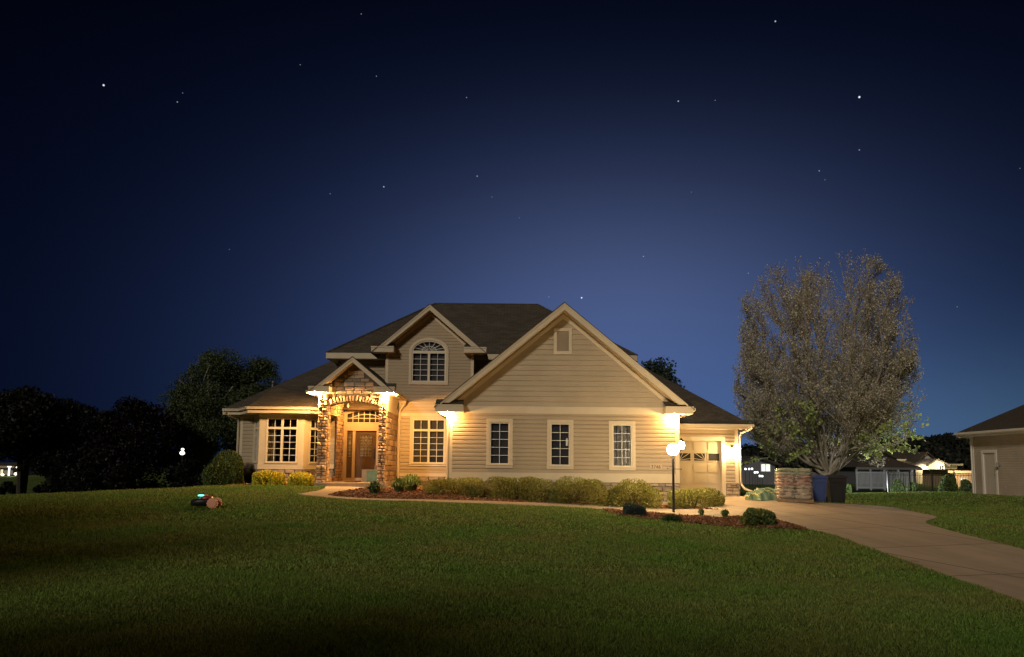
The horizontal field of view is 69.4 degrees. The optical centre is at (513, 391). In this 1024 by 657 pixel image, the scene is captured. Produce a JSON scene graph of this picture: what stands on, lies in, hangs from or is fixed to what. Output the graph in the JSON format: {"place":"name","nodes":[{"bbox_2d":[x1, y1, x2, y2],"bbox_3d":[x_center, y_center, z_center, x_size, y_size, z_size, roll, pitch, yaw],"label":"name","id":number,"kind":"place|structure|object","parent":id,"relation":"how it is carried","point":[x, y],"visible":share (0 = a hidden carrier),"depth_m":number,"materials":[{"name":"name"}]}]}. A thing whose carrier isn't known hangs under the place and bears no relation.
{"place":"outdoors","nodes":[
{"label":"outdoors","id":0,"kind":"place"},
{"bbox_2d":[361,469,376,481],"bbox_3d":[-5.670,3.335,29.434,0.720,0.500,0.470,1,-6,0],"label":"storage box","id":1,"kind":"object","parent":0,"point":[369,475],"visible":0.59,"depth_m":29.21,"materials":[{"name":"green plastic"}]},
{"bbox_2d":[0,465,1023,656],"bbox_3d":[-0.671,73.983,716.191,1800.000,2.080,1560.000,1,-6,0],"label":"ground","id":2,"kind":"structure","parent":0,"point":[34,480],"depth_m":9.95,"materials":[{"name":"green plant"}]},
{"bbox_2d":[0,462,42,474],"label":"house","id":3,"kind":"structure","parent":2,"relation":"on","point":[3,468],"depth_m":91.44,"materials":[{"name":"concrete"}]},
{"bbox_2d":[0,481,58,494],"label":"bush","id":4,"kind":"object","parent":2,"relation":"on","point":[8,487],"visible":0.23,"depth_m":45.50,"materials":[{"name":"green plant"}]},
{"bbox_2d":[0,385,93,493],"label":"dark tree","id":5,"kind":"object","parent":2,"relation":"on","point":[32,419],"visible":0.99,"depth_m":39.42,"materials":[{"name":"black plant"}]},
{"bbox_2d":[29,404,101,481],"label":"dark tree","id":6,"kind":"object","parent":2,"relation":"on","point":[57,460],"visible":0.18,"depth_m":50.32,"materials":[{"name":"green plant"}]},
{"bbox_2d":[40,456,95,492],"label":"dark tree","id":7,"kind":"object","parent":2,"relation":"on","point":[54,483],"visible":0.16,"depth_m":43.80,"materials":[{"name":"green plant"}]},
{"bbox_2d":[66,395,196,490],"bbox_3d":[-20.850,3.546,40.893,6.096,6.726,5.606,-2,-6,21],"label":"plum tree","id":8,"kind":"object","parent":2,"relation":"on","point":[131,444],"visible":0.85,"depth_m":39.82,"materials":[{"name":"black plant"}]},
{"bbox_2d":[163,384,222,482],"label":"willow tree","id":9,"kind":"object","parent":2,"relation":"on","point":[201,461],"visible":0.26,"depth_m":44.19,"materials":[{"name":"green plant"}]},
{"bbox_2d":[190,495,222,508],"bbox_3d":[-8.085,2.874,19.405,0.724,0.358,0.511,1,-6,-7],"label":"robot mower","id":10,"kind":"object","parent":2,"relation":"on","point":[211,502],"visible":0.99,"depth_m":19.19,"materials":[{"name":"black plastic"}]},
{"bbox_2d":[157,346,265,469],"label":"willow tree","id":11,"kind":"object","parent":2,"relation":"on","point":[217,370],"visible":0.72,"depth_m":44.85,"materials":[{"name":"green plant"}]},
{"bbox_2d":[217,355,285,468],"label":"willow tree","id":12,"kind":"object","parent":2,"relation":"on","point":[257,367],"visible":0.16,"depth_m":46.70,"materials":[{"name":"green plant"}]},
{"bbox_2d":[222,302,753,504],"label":"suburban house","id":13,"kind":"structure","parent":2,"relation":"on","point":[476,379],"depth_m":28.91,"materials":[{"name":"beige wood"}]},
{"bbox_2d":[252,418,258,462],"bbox_3d":[-10.753,2.027,30.802,0.392,1.875,0.688,1,-6,-5],"label":"bay window","id":14,"kind":"structure","parent":13,"relation":"in","point":[256,419],"depth_m":31.01,"materials":[{"name":"beige wood"}]},
{"bbox_2d":[264,417,298,463],"bbox_3d":[-9.498,1.991,30.360,1.350,2.010,0.330,1,-6,0],"label":"bay window","id":15,"kind":"structure","parent":13,"relation":"in","point":[281,444],"depth_m":30.44,"materials":[{"name":"beige"}]},
{"bbox_2d":[308,418,317,463],"bbox_3d":[-8.319,2.051,30.845,0.483,2.010,0.761,-2,-6,28],"label":"bay window","id":16,"kind":"structure","parent":13,"relation":"in","point":[313,432],"depth_m":30.93,"materials":[{"name":"beige"}]},
{"bbox_2d":[355,431,376,477],"bbox_3d":[-6.289,2.659,31.317,0.870,2.010,0.167,1,-6,0],"label":"front door","id":17,"kind":"structure","parent":13,"relation":"in","point":[365,454],"depth_m":31.37,"materials":[{"name":"brown wood"}]},
{"bbox_2d":[409,416,446,465],"bbox_3d":[-3.629,2.094,31.451,1.630,2.110,0.192,1,-6,0],"label":"window","id":18,"kind":"structure","parent":13,"relation":"in","point":[424,452],"depth_m":31.48,"materials":[{"name":"beige"}]},
{"bbox_2d":[408,338,448,384],"bbox_3d":[-3.658,-1.318,31.806,1.700,2.030,0.165,1,-6,0],"label":"arched window","id":19,"kind":"structure","parent":13,"relation":"in","point":[428,357],"depth_m":31.82,"materials":[{"name":"beige"}]},
{"bbox_2d":[486,419,512,467],"bbox_3d":[-0.548,1.940,27.949,1.030,1.850,0.197,1,-6,0],"label":"window","id":20,"kind":"structure","parent":13,"relation":"in","point":[500,437],"depth_m":27.97,"materials":[{"name":"beige"}]},
{"bbox_2d":[546,420,573,468],"bbox_3d":[1.742,1.986,27.947,1.030,1.860,0.197,1,-6,0],"label":"window","id":21,"kind":"structure","parent":13,"relation":"in","point":[560,440],"depth_m":27.97,"materials":[{"name":"beige"}]},
{"bbox_2d":[609,421,635,469],"bbox_3d":[4.082,2.027,27.945,1.030,1.860,0.197,1,-6,0],"label":"window","id":22,"kind":"structure","parent":13,"relation":"in","point":[622,440],"depth_m":27.96,"materials":[{"name":"beige wood"}]},
{"bbox_2d":[679,440,721,494],"bbox_3d":[7.581,3.230,31.446,2.460,2.330,0.070,1,-6,0],"label":"garage door","id":23,"kind":"structure","parent":13,"relation":"in","point":[700,461],"depth_m":31.43,"materials":[{"name":"grey"}]},
{"bbox_2d":[298,486,721,516],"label":"front walk","id":24,"kind":"structure","parent":2,"relation":"on","point":[326,491],"depth_m":24.31,"materials":[{"name":"concrete"}]},
{"bbox_2d":[226,483,807,528],"bbox_3d":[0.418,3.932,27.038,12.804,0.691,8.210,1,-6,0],"label":"mulch bed","id":25,"kind":"object","parent":2,"relation":"on","point":[456,498],"visible":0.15,"depth_m":24.67,"materials":[{"name":"wood"}]},
{"bbox_2d":[365,480,384,493],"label":"daylily","id":26,"kind":"object","parent":25,"relation":"on","point":[374,486],"visible":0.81,"depth_m":24.61,"materials":[{"name":"green plant"}]},
{"bbox_2d":[389,477,407,492],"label":"daylily","id":27,"kind":"object","parent":25,"relation":"on","point":[399,484],"visible":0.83,"depth_m":25.99,"materials":[{"name":"green plant"}]},
{"bbox_2d":[403,474,422,490],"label":"daylily","id":28,"kind":"object","parent":25,"relation":"on","point":[412,481],"visible":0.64,"depth_m":27.07,"materials":[{"name":"green plant"}]},
{"bbox_2d":[422,476,486,496],"bbox_3d":[-2.102,3.401,26.647,2.285,0.736,2.002,1,-6,0],"label":"juniper shrub","id":29,"kind":"object","parent":25,"relation":"on","point":[469,486],"visible":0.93,"depth_m":26.14,"materials":[{"name":"green plant"}]},
{"bbox_2d":[485,476,553,500],"bbox_3d":[0.237,3.493,26.828,2.639,0.926,1.734,1,-6,0],"label":"juniper shrub","id":30,"kind":"object","parent":25,"relation":"on","point":[522,485],"visible":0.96,"depth_m":26.29,"materials":[{"name":"green plant"}]},
{"bbox_2d":[544,476,607,505],"bbox_3d":[2.215,3.528,26.526,2.274,1.049,2.064,1,-6,0],"label":"juniper shrub","id":31,"kind":"object","parent":25,"relation":"on","point":[590,489],"visible":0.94,"depth_m":26.17,"materials":[{"name":"green plant"}]},
{"bbox_2d":[666,487,724,508],"bbox_3d":[6.372,3.713,26.045,1.962,0.761,1.758,1,-6,0],"label":"juniper shrub","id":32,"kind":"object","parent":25,"relation":"on","point":[708,496],"visible":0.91,"depth_m":25.49,"materials":[{"name":"green plant"}]},
{"bbox_2d":[601,478,664,508],"bbox_3d":[4.170,3.612,26.489,2.198,1.087,1.831,1,-6,0],"label":"juniper shrub","id":33,"kind":"object","parent":2,"relation":"on","point":[642,491],"visible":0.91,"depth_m":25.93,"materials":[{"name":"green plant"}]},
{"bbox_2d":[641,357,684,387],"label":"conifer tree","id":34,"kind":"object","parent":2,"relation":"on","point":[660,370],"visible":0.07,"depth_m":55.86,"materials":[{"name":"green plant"}]},
{"bbox_2d":[605,510,806,529],"bbox_3d":[5.179,3.681,21.219,2.523,0.236,7.672,6,-8,-41],"label":"mulch bed","id":35,"kind":"object","parent":2,"relation":"on","point":[735,527],"visible":0.06,"depth_m":19.15,"materials":[{"name":"wood"}]},
{"bbox_2d":[623,502,646,515],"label":"shrub","id":36,"kind":"object","parent":35,"relation":"on","point":[629,508],"visible":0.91,"depth_m":21.80,"materials":[{"name":"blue plant"}]},
{"bbox_2d":[661,514,681,521],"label":"ground shrub","id":37,"kind":"object","parent":35,"relation":"on","point":[673,517],"visible":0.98,"depth_m":20.31,"materials":[{"name":"green plant"}]},
{"bbox_2d":[667,444,681,511],"bbox_3d":[5.257,2.849,24.343,0.399,2.277,0.392,5,-7,-39],"label":"lamp post","id":38,"kind":"object","parent":35,"relation":"on","point":[672,450],"visible":0.98,"depth_m":24.30,"materials":[{"name":"black metal"}]},
{"bbox_2d":[697,509,703,514],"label":"perennial","id":39,"kind":"object","parent":35,"relation":"on","point":[700,511],"visible":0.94,"depth_m":22.64,"materials":[{"name":"green plant"}]},
{"bbox_2d":[720,509,729,516],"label":"perennial","id":40,"kind":"object","parent":35,"relation":"on","point":[724,513],"visible":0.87,"depth_m":21.73,"materials":[{"name":"green plant"}]},
{"bbox_2d":[739,507,776,526],"bbox_3d":[6.282,3.223,19.030,0.930,0.517,0.788,1,-6,0],"label":"leafy shrub","id":41,"kind":"object","parent":35,"relation":"on","point":[753,517],"visible":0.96,"depth_m":18.79,"materials":[{"name":"green plant"}]},
{"bbox_2d":[738,456,781,484],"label":"house","id":42,"kind":"structure","parent":2,"relation":"on","point":[764,467],"depth_m":75.57,"materials":[{"name":"concrete"}]},
{"bbox_2d":[760,464,770,471],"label":"window","id":43,"kind":"structure","parent":42,"relation":"in","point":[764,467],"depth_m":75.60,"materials":[{"name":"grey glass"}]},
{"bbox_2d":[811,474,827,501],"bbox_3d":[11.741,3.738,28.723,0.640,1.061,0.804,0,-6,3],"label":"wheeled bin","id":44,"kind":"object","parent":2,"relation":"on","point":[819,483],"visible":0.64,"depth_m":28.38,"materials":[{"name":"blue plastic"}]},
{"bbox_2d":[730,248,929,474],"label":"maple tree","id":45,"kind":"object","parent":2,"relation":"on","point":[862,402],"visible":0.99,"depth_m":42.30,"materials":[{"name":"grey plant"}]},
{"bbox_2d":[825,474,847,502],"bbox_3d":[12.649,3.806,29.118,0.720,1.116,0.884,0,-6,9],"label":"wheeled bin","id":46,"kind":"object","parent":2,"relation":"on","point":[836,488],"visible":0.8,"depth_m":28.76,"materials":[{"name":"black plastic"}]},
{"bbox_2d":[846,484,851,492],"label":"dark shrub","id":47,"kind":"object","parent":2,"relation":"on","point":[848,488],"visible":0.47,"depth_m":49.44,"materials":[{"name":"green plant"}]},
{"bbox_2d":[738,432,970,472],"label":"forest","id":48,"kind":"object","parent":2,"relation":"on","point":[944,446],"visible":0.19,"depth_m":161.07,"materials":[{"name":"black plant"}]},
{"bbox_2d":[828,454,922,483],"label":"house","id":49,"kind":"structure","parent":2,"relation":"on","point":[890,465],"depth_m":83.74,"materials":[{"name":"concrete"}]},
{"bbox_2d":[855,469,913,489],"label":"picket fence","id":50,"kind":"object","parent":2,"relation":"on","point":[870,478],"visible":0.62,"depth_m":57.62,"materials":[{"name":"grey wood"}]},
{"bbox_2d":[873,449,914,462],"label":"house","id":51,"kind":"structure","parent":2,"relation":"on","point":[897,455],"depth_m":101.71,"materials":[{"name":"concrete"}]},
{"bbox_2d":[889,479,904,491],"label":"dark shrub","id":52,"kind":"object","parent":2,"relation":"on","point":[899,487],"visible":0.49,"depth_m":49.45,"materials":[{"name":"green plant"}]},
{"bbox_2d":[906,481,917,491],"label":"dark shrub","id":53,"kind":"object","parent":2,"relation":"on","point":[914,483],"visible":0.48,"depth_m":48.43,"materials":[{"name":"green plant"}]},
{"bbox_2d":[902,452,934,463],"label":"house","id":54,"kind":"structure","parent":2,"relation":"on","point":[911,457],"depth_m":97.61,"materials":[{"name":"concrete"}]},
{"bbox_2d":[887,470,972,491],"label":"metal fence","id":55,"kind":"object","parent":2,"relation":"on","point":[932,475],"visible":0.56,"depth_m":46.69,"materials":[{"name":"black"}]},
{"bbox_2d":[912,458,949,482],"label":"house","id":56,"kind":"structure","parent":2,"relation":"on","point":[932,463],"depth_m":92.02,"materials":[{"name":"beige"}]},
{"bbox_2d":[922,469,971,486],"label":"fence","id":57,"kind":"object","parent":2,"relation":"on","point":[940,471],"depth_m":75.52,"materials":[{"name":"beige wood"}]},
{"bbox_2d":[937,473,957,491],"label":"dark shrub","id":58,"kind":"object","parent":2,"relation":"on","point":[948,482],"visible":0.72,"depth_m":44.96,"materials":[{"name":"green plant"}]},
{"bbox_2d":[944,462,962,468],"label":"house","id":59,"kind":"structure","parent":2,"relation":"on","point":[953,465],"depth_m":95.33,"materials":[{"name":"beige"}]},
{"bbox_2d":[960,479,971,491],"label":"dark shrub","id":60,"kind":"object","parent":2,"relation":"on","point":[964,486],"visible":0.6,"depth_m":48.98,"materials":[{"name":"green plant"}]},
{"bbox_2d":[954,405,1023,496],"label":"neighbour house","id":61,"kind":"structure","parent":2,"relation":"on","point":[997,452],"depth_m":35.90,"materials":[{"name":"brown"}]},
{"bbox_2d":[984,453,995,493],"bbox_3d":[23.519,4.025,36.502,0.110,2.030,0.900,1,-6,0],"label":"side door","id":62,"kind":"structure","parent":61,"relation":"in","point":[990,481],"depth_m":36.53,"materials":[{"name":"beige"}]},
{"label":"mulch bed","id":63,"kind":"structure","parent":2,"relation":"on","visible":0},
{"bbox_2d":[201,449,244,485],"bbox_3d":[-11.769,3.046,29.897,1.728,1.542,1.959,2,-6,-17],"label":"evergreen shrub","id":64,"kind":"object","parent":63,"relation":"on","point":[224,467],"visible":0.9,"depth_m":29.39,"materials":[{"name":"green plant"}]},
{"bbox_2d":[251,470,286,484],"bbox_3d":[-9.611,3.370,29.002,1.376,0.650,1.042,1,-6,0],"label":"gold shrub","id":65,"kind":"object","parent":63,"relation":"on","point":[267,477],"visible":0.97,"depth_m":28.66,"materials":[{"name":"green plant"}]},
{"bbox_2d":[287,472,314,485],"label":"gold shrub","id":66,"kind":"object","parent":63,"relation":"on","point":[301,478],"visible":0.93,"depth_m":28.50,"materials":[{"name":"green plant"}]},
{"bbox_2d":[0,0,1023,463],"label":"sky","id":67,"kind":"structure","parent":0,"point":[289,182],"materials":[{"name":"blue"}]},
{"bbox_2d":[147,450,958,477],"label":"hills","id":68,"kind":"structure","parent":0,"point":[329,469],"depth_m":159.53,"materials":[{"name":"black"}]},
{"bbox_2d":[690,496,1023,601],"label":"driveway","id":69,"kind":"structure","parent":0,"point":[913,537],"depth_m":15.78,"materials":[{"name":"concrete"}]},
{"bbox_2d":[744,491,753,499],"bbox_3d":[8.965,3.921,28.057,0.322,0.360,0.560,1,-6,0],"label":"tarp pile","id":70,"kind":"object","parent":69,"relation":"on","point":[748,495],"visible":0.91,"depth_m":27.90,"materials":[{"name":"green plastic"}]},
{"bbox_2d":[753,487,779,500],"bbox_3d":[9.440,3.795,27.668,0.933,0.491,1.060,1,-6,0],"label":"tarp pile","id":71,"kind":"object","parent":69,"relation":"on","point":[766,494],"visible":0.9,"depth_m":27.23,"materials":[{"name":"green plastic"}]},
{"bbox_2d":[775,498,813,502],"bbox_3d":[10.096,3.915,26.651,1.212,0.125,1.000,-1,-6,14],"label":"pallet","id":72,"kind":"object","parent":69,"relation":"on","point":[797,500],"visible":0.79,"depth_m":26.19,"materials":[{"name":"brown wood"}]},
{"bbox_2d":[775,468,812,499],"bbox_3d":[10.099,3.312,26.712,1.256,1.136,1.097,-1,-6,14],"label":"bag stack","id":73,"kind":"object","parent":72,"relation":"on","point":[792,483],"visible":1,"depth_m":26.27,"materials":[{"name":"beige fabric"}]}
]}

